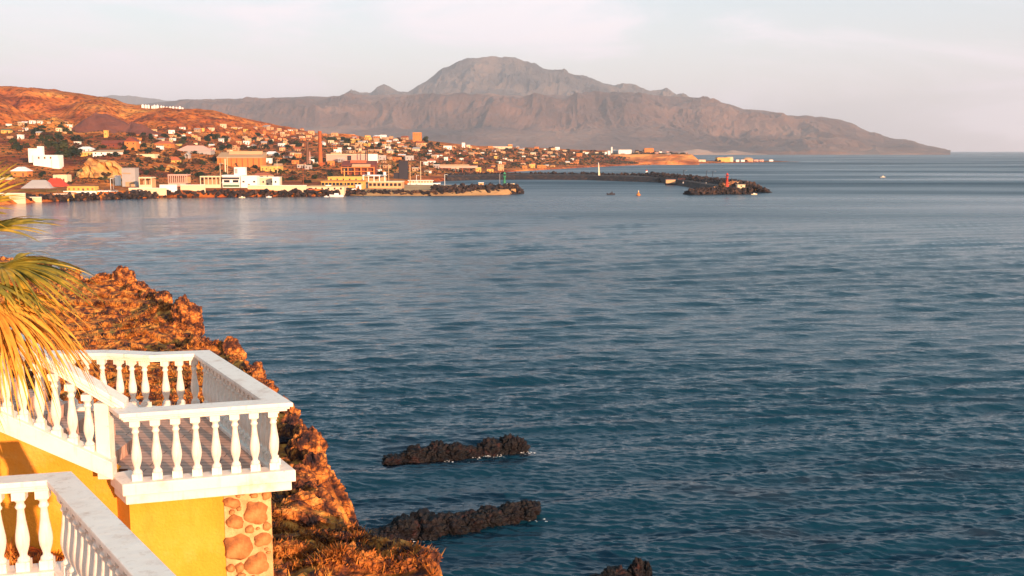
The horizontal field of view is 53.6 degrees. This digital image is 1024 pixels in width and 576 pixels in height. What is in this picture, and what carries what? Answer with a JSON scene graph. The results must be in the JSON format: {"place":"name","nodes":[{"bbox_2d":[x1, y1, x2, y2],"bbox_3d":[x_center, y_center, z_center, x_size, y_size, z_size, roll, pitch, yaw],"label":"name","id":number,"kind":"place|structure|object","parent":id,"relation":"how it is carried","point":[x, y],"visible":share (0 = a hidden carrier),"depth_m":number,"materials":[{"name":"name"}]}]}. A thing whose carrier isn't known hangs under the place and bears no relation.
{"place":"outdoors","nodes":[
{"label":"outdoors","id":0,"kind":"place"},
{"bbox_2d":[72,112,127,132],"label":"spoil hill","id":1,"kind":"structure","parent":0,"point":[95,121],"depth_m":970.72,"materials":[{"name":"soil"}]},
{"bbox_2d":[100,95,167,103],"bbox_3d":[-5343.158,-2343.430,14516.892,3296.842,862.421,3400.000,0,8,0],"label":"hills","id":2,"kind":"structure","parent":0,"point":[127,99],"depth_m":14677.74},
{"bbox_2d":[122,121,161,135],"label":"spoil hill","id":3,"kind":"structure","parent":0,"point":[132,127],"depth_m":977.32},
{"bbox_2d":[0,258,442,575],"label":"cliff","id":4,"kind":"structure","parent":0,"point":[149,344],"depth_m":39.15,"materials":[{"name":"stone"}]},
{"bbox_2d":[0,162,110,458],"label":"fan palm","id":5,"kind":"object","parent":4,"relation":"on","point":[25,307],"visible":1,"depth_m":9.71,"materials":[{"name":"green plant"}]},
{"bbox_2d":[0,471,175,575],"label":"balustrade","id":6,"kind":"object","parent":4,"relation":"on","point":[98,537],"visible":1,"depth_m":8.83,"materials":[{"name":"white paint"}]},
{"bbox_2d":[111,265,136,283],"bbox_3d":[-22.023,-0.335,57.468,1.501,1.918,1.355,0,8,0],"label":"outcrop rock","id":7,"kind":"object","parent":4,"relation":"on","point":[125,273],"visible":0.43,"depth_m":57.11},
{"bbox_2d":[0,432,273,575],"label":"retaining wall","id":8,"kind":"structure","parent":4,"relation":"on","point":[231,535],"depth_m":12.70,"materials":[{"name":"yellow paint"}]},
{"bbox_2d":[0,327,132,479],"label":"balustrade","id":9,"kind":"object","parent":8,"relation":"on","point":[101,448],"depth_m":12.30,"materials":[{"name":"white paint"}]},
{"bbox_2d":[41,350,295,504],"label":"balcony","id":10,"kind":"structure","parent":8,"relation":"on","point":[222,439],"depth_m":12.75,"materials":[{"name":"white paint"}]},
{"bbox_2d":[126,281,149,292],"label":"outcrop rock","id":11,"kind":"object","parent":4,"relation":"on","point":[135,286],"visible":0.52,"depth_m":54.09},
{"bbox_2d":[139,288,156,299],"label":"outcrop rock","id":12,"kind":"object","parent":4,"relation":"on","point":[149,292],"visible":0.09,"depth_m":52.10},
{"bbox_2d":[152,290,172,302],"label":"outcrop rock","id":13,"kind":"object","parent":4,"relation":"on","point":[165,295],"visible":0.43,"depth_m":50.33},
{"bbox_2d":[170,295,203,333],"bbox_3d":[-14.125,1.388,44.101,1.411,2.147,1.201,7,10,42],"label":"outcrop rock","id":14,"kind":"object","parent":4,"relation":"on","point":[185,310],"visible":0.73,"depth_m":43.67,"materials":[{"name":"stone"}]},
{"bbox_2d":[169,294,204,336],"bbox_3d":[-14.694,1.649,45.633,1.600,2.811,1.313,0,8,0],"label":"outcrop rock","id":15,"kind":"object","parent":4,"relation":"on","point":[200,331],"visible":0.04,"depth_m":45.54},
{"bbox_2d":[186,334,212,343],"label":"outcrop rock","id":16,"kind":"object","parent":4,"relation":"on","point":[197,336],"visible":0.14,"depth_m":41.61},
{"bbox_2d":[2,276,416,574],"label":"dark scrub","id":17,"kind":"object","parent":4,"relation":"on","point":[156,381],"visible":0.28,"depth_m":18.41,"materials":[{"name":"plant"}]},
{"bbox_2d":[0,256,441,575],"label":"loose stones","id":18,"kind":"object","parent":4,"relation":"on","point":[299,516],"visible":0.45,"depth_m":18.20,"materials":[{"name":"stone"}]},
{"bbox_2d":[4,273,441,575],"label":"rusty scrub","id":19,"kind":"object","parent":4,"relation":"on","point":[37,558],"visible":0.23,"depth_m":16.21,"materials":[{"name":"plant"}]},
{"bbox_2d":[221,336,246,359],"bbox_3d":[-9.758,2.346,35.415,0.949,1.389,0.873,0,8,0],"label":"outcrop rock","id":20,"kind":"object","parent":4,"relation":"on","point":[231,345],"visible":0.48,"depth_m":35.16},
{"bbox_2d":[243,361,265,378],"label":"outcrop rock","id":21,"kind":"object","parent":4,"relation":"on","point":[256,365],"visible":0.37,"depth_m":31.50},
{"bbox_2d":[264,378,278,392],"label":"outcrop rock","id":22,"kind":"object","parent":4,"relation":"on","point":[271,385],"visible":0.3,"depth_m":29.61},
{"bbox_2d":[278,422,296,436],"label":"outcrop rock","id":23,"kind":"object","parent":4,"relation":"on","point":[286,430],"visible":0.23,"depth_m":23.57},
{"bbox_2d":[284,438,291,455],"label":"outcrop rock","id":24,"kind":"object","parent":4,"relation":"on","point":[287,448],"visible":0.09,"depth_m":22.35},
{"bbox_2d":[280,411,306,428],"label":"outcrop rock","id":25,"kind":"object","parent":4,"relation":"on","point":[293,418],"visible":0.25,"depth_m":24.52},
{"bbox_2d":[291,423,307,437],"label":"outcrop rock","id":26,"kind":"object","parent":4,"relation":"on","point":[296,428],"visible":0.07,"depth_m":22.92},
{"bbox_2d":[290,463,311,476],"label":"outcrop rock","id":27,"kind":"object","parent":4,"relation":"on","point":[301,469],"visible":0.27,"depth_m":20.57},
{"bbox_2d":[288,474,322,493],"bbox_3d":[-4.002,4.013,19.721,0.732,0.798,0.730,0,8,0],"label":"outcrop rock","id":28,"kind":"object","parent":4,"relation":"on","point":[305,482],"visible":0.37,"depth_m":19.53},
{"bbox_2d":[287,425,327,461],"bbox_3d":[-4.473,3.683,22.216,0.894,1.335,0.905,0,8,0],"label":"outcrop rock","id":29,"kind":"object","parent":4,"relation":"on","point":[304,441],"visible":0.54,"depth_m":21.94,"materials":[{"name":"stone"}]},
{"bbox_2d":[301,452,330,487],"bbox_3d":[-4.107,3.963,21.119,0.676,1.123,0.642,0,8,0],"label":"outcrop rock","id":30,"kind":"object","parent":4,"relation":"on","point":[317,463],"visible":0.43,"depth_m":20.94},
{"bbox_2d":[310,488,336,504],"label":"outcrop rock","id":31,"kind":"object","parent":4,"relation":"on","point":[321,493],"visible":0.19,"depth_m":18.84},
{"bbox_2d":[0,257,444,575],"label":"dry grass","id":32,"kind":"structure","parent":0,"point":[199,367],"depth_m":31.45,"materials":[{"name":"plant"}]},
{"bbox_2d":[0,86,787,204],"bbox_3d":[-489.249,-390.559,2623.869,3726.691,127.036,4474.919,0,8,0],"label":"hillside","id":33,"kind":"structure","parent":0,"point":[19,104],"depth_m":1149.28,"materials":[{"name":"soil"}]},
{"bbox_2d":[1,129,12,132],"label":"house","id":34,"kind":"structure","parent":33,"relation":"on","point":[6,130],"depth_m":895.62,"materials":[{"name":"yellow paint"}]},
{"bbox_2d":[0,177,14,183],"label":"house","id":35,"kind":"structure","parent":33,"relation":"on","point":[8,179],"depth_m":563.79,"materials":[{"name":"orange paint"}]},
{"bbox_2d":[0,193,25,203],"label":"seawall","id":36,"kind":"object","parent":33,"relation":"on","point":[20,200],"visible":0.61,"depth_m":465.91,"materials":[{"name":"beige paint"}]},
{"bbox_2d":[11,167,32,176],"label":"house","id":37,"kind":"structure","parent":33,"relation":"on","point":[22,171],"depth_m":598.57,"materials":[{"name":"orange paint"}]},
{"bbox_2d":[30,197,41,201],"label":"seawall","id":38,"kind":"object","parent":33,"relation":"on","point":[37,199],"visible":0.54,"depth_m":478.42,"materials":[{"name":"beige paint"}]},
{"bbox_2d":[38,134,49,140],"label":"tree","id":39,"kind":"object","parent":33,"relation":"on","point":[41,137],"visible":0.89,"depth_m":838.77,"materials":[{"name":"green plant"}]},
{"bbox_2d":[22,178,68,193],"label":"marquee","id":40,"kind":"object","parent":33,"relation":"on","point":[52,182],"visible":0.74,"depth_m":500.41,"materials":[{"name":"fabric"}]},
{"bbox_2d":[28,146,63,168],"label":"villa","id":41,"kind":"object","parent":33,"relation":"on","point":[37,156],"visible":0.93,"depth_m":664.27,"materials":[{"name":"white paint"}]},
{"bbox_2d":[43,139,55,145],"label":"tree","id":42,"kind":"object","parent":33,"relation":"on","point":[50,141],"visible":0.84,"depth_m":783.34,"materials":[{"name":"green plant"}]},
{"bbox_2d":[53,140,68,148],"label":"tree","id":43,"kind":"object","parent":33,"relation":"on","point":[61,144],"visible":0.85,"depth_m":776.23,"materials":[{"name":"green plant"}]},
{"bbox_2d":[54,134,67,141],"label":"tree","id":44,"kind":"object","parent":33,"relation":"on","point":[59,136],"visible":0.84,"depth_m":846.05,"materials":[{"name":"green plant"}]},
{"bbox_2d":[53,175,71,182],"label":"house","id":45,"kind":"structure","parent":33,"relation":"on","point":[66,178],"depth_m":590.16,"materials":[{"name":"beige paint"}]},
{"bbox_2d":[68,148,82,156],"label":"tree","id":46,"kind":"object","parent":33,"relation":"on","point":[76,151],"visible":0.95,"depth_m":748.61,"materials":[{"name":"green plant"}]},
{"bbox_2d":[70,135,83,141],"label":"tree","id":47,"kind":"object","parent":33,"relation":"on","point":[75,137],"visible":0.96,"depth_m":868.40,"materials":[{"name":"green plant"}]},
{"bbox_2d":[63,191,96,195],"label":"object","id":48,"kind":"structure","parent":33,"relation":"on","point":[90,192],"depth_m":509.67,"materials":[{"name":"white paint"}]},
{"bbox_2d":[67,185,98,192],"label":"restaurant","id":49,"kind":"structure","parent":33,"relation":"on","point":[82,187],"depth_m":511.64,"materials":[{"name":"yellow paint"}]},
{"bbox_2d":[78,147,94,151],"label":"house","id":50,"kind":"structure","parent":33,"relation":"on","point":[87,149],"depth_m":772.57,"materials":[{"name":"white paint"}]},
{"bbox_2d":[80,152,92,156],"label":"house","id":51,"kind":"structure","parent":33,"relation":"on","point":[86,154],"depth_m":752.74,"materials":[{"name":"yellow paint"}]},
{"bbox_2d":[76,158,121,179],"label":"bluff","id":52,"kind":"structure","parent":33,"relation":"attached to","point":[93,168],"depth_m":622.91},
{"bbox_2d":[92,150,123,156],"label":"house","id":53,"kind":"structure","parent":33,"relation":"on","point":[99,152],"depth_m":735.35,"materials":[{"name":"white paint"}]},
{"bbox_2d":[101,140,124,147],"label":"building","id":54,"kind":"structure","parent":33,"relation":"on","point":[113,143],"depth_m":798.38,"materials":[{"name":"red paint"}]},
{"bbox_2d":[114,175,120,185],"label":"building","id":55,"kind":"structure","parent":33,"relation":"on","point":[117,180],"depth_m":597.70,"materials":[{"name":"white paint"}]},
{"bbox_2d":[121,168,138,186],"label":"building","id":56,"kind":"structure","parent":33,"relation":"on","point":[130,177],"depth_m":580.72,"materials":[{"name":"grey paint"}]},
{"bbox_2d":[124,137,139,150],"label":"house","id":57,"kind":"structure","parent":33,"relation":"on","point":[131,142],"depth_m":791.55,"materials":[{"name":"orange paint"}]},
{"bbox_2d":[139,177,155,187],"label":"pavilion","id":58,"kind":"structure","parent":33,"relation":"on","point":[149,183],"depth_m":567.78,"materials":[{"name":"beige paint"}]},
{"bbox_2d":[136,154,158,157],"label":"house","id":59,"kind":"structure","parent":33,"relation":"on","point":[151,155],"depth_m":760.78,"materials":[{"name":"beige paint"}]},
{"bbox_2d":[129,188,166,194],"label":"seawall","id":60,"kind":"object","parent":33,"relation":"on","point":[161,191],"visible":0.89,"depth_m":525.48,"materials":[{"name":"beige paint"}]},
{"bbox_2d":[154,141,174,147],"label":"house","id":61,"kind":"structure","parent":33,"relation":"on","point":[167,144],"depth_m":859.24,"materials":[{"name":"orange paint"}]},
{"bbox_2d":[149,165,181,173],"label":"bluff","id":62,"kind":"structure","parent":33,"relation":"attached to","point":[174,168],"depth_m":695.30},
{"bbox_2d":[160,185,176,191],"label":"seawall","id":63,"kind":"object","parent":33,"relation":"on","point":[172,188],"visible":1,"depth_m":529.40,"materials":[{"name":"white paint"}]},
{"bbox_2d":[1,188,340,200],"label":"rubble bank","id":64,"kind":"structure","parent":33,"relation":"on","point":[148,194],"depth_m":528.08,"materials":[{"name":"stone"}]},
{"bbox_2d":[170,157,180,162],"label":"house","id":65,"kind":"structure","parent":33,"relation":"on","point":[175,159],"depth_m":755.13,"materials":[{"name":"yellow paint"}]},
{"bbox_2d":[168,174,190,185],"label":"pavilion","id":66,"kind":"structure","parent":33,"relation":"on","point":[180,180],"depth_m":589.10,"materials":[{"name":"pink paint"}]},
{"bbox_2d":[180,185,205,191],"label":"seawall","id":67,"kind":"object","parent":33,"relation":"on","point":[193,187],"visible":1,"depth_m":532.42,"materials":[{"name":"beige paint"}]},
{"bbox_2d":[190,158,200,163],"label":"tree","id":68,"kind":"object","parent":33,"relation":"on","point":[195,161],"visible":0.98,"depth_m":762.56,"materials":[{"name":"green plant"}]},
{"bbox_2d":[178,145,214,154],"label":"warehouse","id":69,"kind":"structure","parent":33,"relation":"on","point":[199,149],"depth_m":860.81,"materials":[{"name":"grey paint"}]},
{"bbox_2d":[200,176,222,187],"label":"pavilion","id":70,"kind":"structure","parent":33,"relation":"on","point":[212,182],"depth_m":565.29,"materials":[{"name":"beige paint"}]},
{"bbox_2d":[222,167,246,187],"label":"building","id":71,"kind":"structure","parent":33,"relation":"on","point":[231,181],"depth_m":567.73,"materials":[{"name":"white paint"}]},
{"bbox_2d":[216,151,266,168],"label":"warehouse","id":72,"kind":"structure","parent":33,"relation":"on","point":[249,159],"depth_m":790.20,"materials":[{"name":"orange paint"}]},
{"bbox_2d":[241,176,259,187],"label":"building","id":73,"kind":"structure","parent":33,"relation":"on","point":[249,180],"depth_m":567.25,"materials":[{"name":"white paint"}]},
{"bbox_2d":[252,173,273,176],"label":"house","id":74,"kind":"structure","parent":33,"relation":"on","point":[265,174],"depth_m":710.30,"materials":[{"name":"beige paint"}]},
{"bbox_2d":[260,177,281,184],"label":"shop row","id":75,"kind":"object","parent":33,"relation":"on","point":[265,180],"visible":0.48,"depth_m":584.30,"materials":[{"name":"beige paint"}]},
{"bbox_2d":[261,165,283,171],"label":"house","id":76,"kind":"structure","parent":33,"relation":"on","point":[268,168],"depth_m":776.92,"materials":[{"name":"yellow paint"}]},
{"bbox_2d":[272,177,279,184],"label":"building","id":77,"kind":"structure","parent":33,"relation":"on","point":[275,180],"depth_m":575.28,"materials":[{"name":"white paint"}]},
{"bbox_2d":[247,185,306,192],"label":"seawall","id":78,"kind":"object","parent":33,"relation":"on","point":[283,187],"visible":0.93,"depth_m":543.42,"materials":[{"name":"beige paint"}]},
{"bbox_2d":[304,142,308,166],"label":"chimney","id":79,"kind":"object","parent":33,"relation":"on","point":[307,153],"visible":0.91,"depth_m":833.51,"materials":[{"name":"brown paint"}]},
{"bbox_2d":[318,131,324,165],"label":"chimney","id":80,"kind":"object","parent":33,"relation":"on","point":[320,160],"visible":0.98,"depth_m":863.49,"materials":[{"name":"brick"}]},
{"bbox_2d":[0,111,687,184],"bbox_3d":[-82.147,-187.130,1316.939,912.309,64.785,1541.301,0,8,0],"label":"slope scrub","id":81,"kind":"object","parent":33,"relation":"on","point":[489,152],"visible":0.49,"depth_m":994.33,"materials":[{"name":"green plant"}]},
{"bbox_2d":[327,134,361,137],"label":"bluff","id":82,"kind":"structure","parent":33,"relation":"attached to","point":[347,135],"depth_m":1419.92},
{"bbox_2d":[326,154,366,160],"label":"warehouse","id":83,"kind":"structure","parent":33,"relation":"on","point":[335,157],"depth_m":930.05,"materials":[{"name":"beige paint"}]},
{"bbox_2d":[327,176,369,179],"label":"building","id":84,"kind":"structure","parent":33,"relation":"on","point":[346,177],"depth_m":670.53,"materials":[{"name":"yellow paint"}]},
{"bbox_2d":[341,160,376,174],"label":"smelter hall","id":85,"kind":"structure","parent":33,"relation":"on","point":[358,167],"depth_m":776.73,"materials":[{"name":"orange paint"}]},
{"bbox_2d":[368,154,377,162],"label":"building","id":86,"kind":"structure","parent":33,"relation":"on","point":[372,157],"depth_m":944.44,"materials":[{"name":"white paint"}]},
{"bbox_2d":[394,161,407,178],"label":"silo tower","id":87,"kind":"structure","parent":33,"relation":"on","point":[403,170],"depth_m":759.28,"materials":[{"name":"paint"}]},
{"bbox_2d":[412,132,421,141],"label":"building","id":88,"kind":"structure","parent":33,"relation":"on","point":[417,136],"depth_m":1434.66,"materials":[{"name":"orange paint"}]},
{"bbox_2d":[430,164,477,171],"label":"loading gallery","id":89,"kind":"object","parent":33,"relation":"on","point":[455,166],"visible":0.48,"depth_m":980.11,"materials":[{"name":"pink paint"}]},
{"bbox_2d":[618,150,631,153],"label":"building","id":90,"kind":"structure","parent":33,"relation":"on","point":[625,151],"depth_m":1849.57,"materials":[{"name":"white paint"}]},
{"bbox_2d":[610,154,699,164],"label":"bluff","id":91,"kind":"structure","parent":33,"relation":"attached to","point":[671,159],"depth_m":1798.82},
{"bbox_2d":[715,157,729,161],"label":"house","id":92,"kind":"structure","parent":33,"relation":"on","point":[724,159],"depth_m":2062.11,"materials":[{"name":"yellow paint"}]},
{"bbox_2d":[0,152,1023,575],"bbox_3d":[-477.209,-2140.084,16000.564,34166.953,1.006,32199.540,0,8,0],"label":"sea","id":93,"kind":"structure","parent":0,"point":[810,366],"depth_m":126.32,"materials":[{"name":"liquid"}]},
{"bbox_2d":[408,180,439,184],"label":"moored ship","id":94,"kind":"object","parent":93,"relation":"on","point":[425,182],"visible":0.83,"depth_m":678.19,"materials":[{"name":"white paint"}]},
{"bbox_2d":[352,185,515,195],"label":"mole","id":95,"kind":"object","parent":93,"relation":"in","point":[424,188],"visible":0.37,"depth_m":556.92},
{"bbox_2d":[307,185,348,195],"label":"seawall","id":96,"kind":"object","parent":95,"relation":"on","point":[342,189],"visible":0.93,"depth_m":548.21,"materials":[{"name":"beige paint"}]},
{"bbox_2d":[321,180,365,188],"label":"quay shed","id":97,"kind":"structure","parent":95,"relation":"on","point":[352,183],"depth_m":565.56,"materials":[{"name":"yellow paint"}]},
{"bbox_2d":[363,175,386,187],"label":"pavilion","id":98,"kind":"structure","parent":95,"relation":"on","point":[379,178],"depth_m":594.18,"materials":[{"name":"white paint"}]},
{"bbox_2d":[368,181,404,187],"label":"quay shed","id":99,"kind":"structure","parent":95,"relation":"on","point":[385,184],"depth_m":583.12,"materials":[{"name":"yellow paint"}]},
{"bbox_2d":[345,189,431,195],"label":"rubble mole","id":100,"kind":"object","parent":95,"relation":"on","point":[363,192],"visible":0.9,"depth_m":550.86},
{"bbox_2d":[429,182,523,194],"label":"rubble mole","id":101,"kind":"object","parent":95,"relation":"on","point":[460,188],"visible":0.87,"depth_m":559.88},
{"bbox_2d":[369,499,541,543],"bbox_3d":[-3.551,15.380,65.472,12.085,2.645,3.274,-4,8,-24],"label":"sea rock","id":102,"kind":"object","parent":93,"relation":"in","point":[425,523],"visible":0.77,"depth_m":64.44,"materials":[{"name":"stone"}]},
{"bbox_2d":[382,433,529,465],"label":"sea rock","id":103,"kind":"object","parent":93,"relation":"in","point":[441,451],"visible":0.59,"depth_m":79.69,"materials":[{"name":"stone"}]},
{"bbox_2d":[447,173,747,187],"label":"breakwater","id":104,"kind":"object","parent":93,"relation":"in","point":[633,178],"visible":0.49,"depth_m":843.48,"materials":[{"name":"stone"}]},
{"bbox_2d":[444,171,643,175],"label":"rubble breakwater","id":105,"kind":"object","parent":104,"relation":"on","point":[535,172],"visible":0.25,"depth_m":890.44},
{"bbox_2d":[639,171,771,192],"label":"rubble breakwater","id":106,"kind":"object","parent":104,"relation":"on","point":[754,186],"visible":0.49,"depth_m":677.91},
{"bbox_2d":[712,181,755,190],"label":"rubble breakwater","id":107,"kind":"object","parent":104,"relation":"on","point":[730,183],"visible":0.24,"depth_m":590.90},
{"bbox_2d":[590,557,651,575],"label":"sea rock","id":108,"kind":"object","parent":93,"relation":"in","point":[638,567],"visible":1,"depth_m":57.34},
{"bbox_2d":[665,179,678,184],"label":"moored pontoon","id":109,"kind":"object","parent":93,"relation":"on","point":[669,182],"visible":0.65,"depth_m":716.77,"materials":[{"name":"paint"}]},
{"bbox_2d":[683,186,752,194],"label":"rubble breakwater","id":110,"kind":"object","parent":93,"relation":"in","point":[716,190],"visible":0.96,"depth_m":565.18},
{"bbox_2d":[0,0,1023,151],"label":"sky","id":111,"kind":"structure","parent":0,"point":[945,74],"materials":[{"name":"white"}]},
{"bbox_2d":[340,56,688,96],"bbox_3d":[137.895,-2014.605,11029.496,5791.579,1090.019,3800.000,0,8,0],"label":"mountain","id":112,"kind":"structure","parent":0,"point":[503,75],"depth_m":11157.70,"materials":[{"name":"stone"}]},
{"bbox_2d":[134,90,950,154],"bbox_3d":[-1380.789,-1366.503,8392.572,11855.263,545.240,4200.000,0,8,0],"label":"mesa","id":113,"kind":"structure","parent":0,"point":[605,121],"depth_m":7804.92,"materials":[{"name":"stone"}]},
{"bbox_2d":[679,149,766,154],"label":"sand bank","id":114,"kind":"structure","parent":0,"point":[704,152],"depth_m":6315.36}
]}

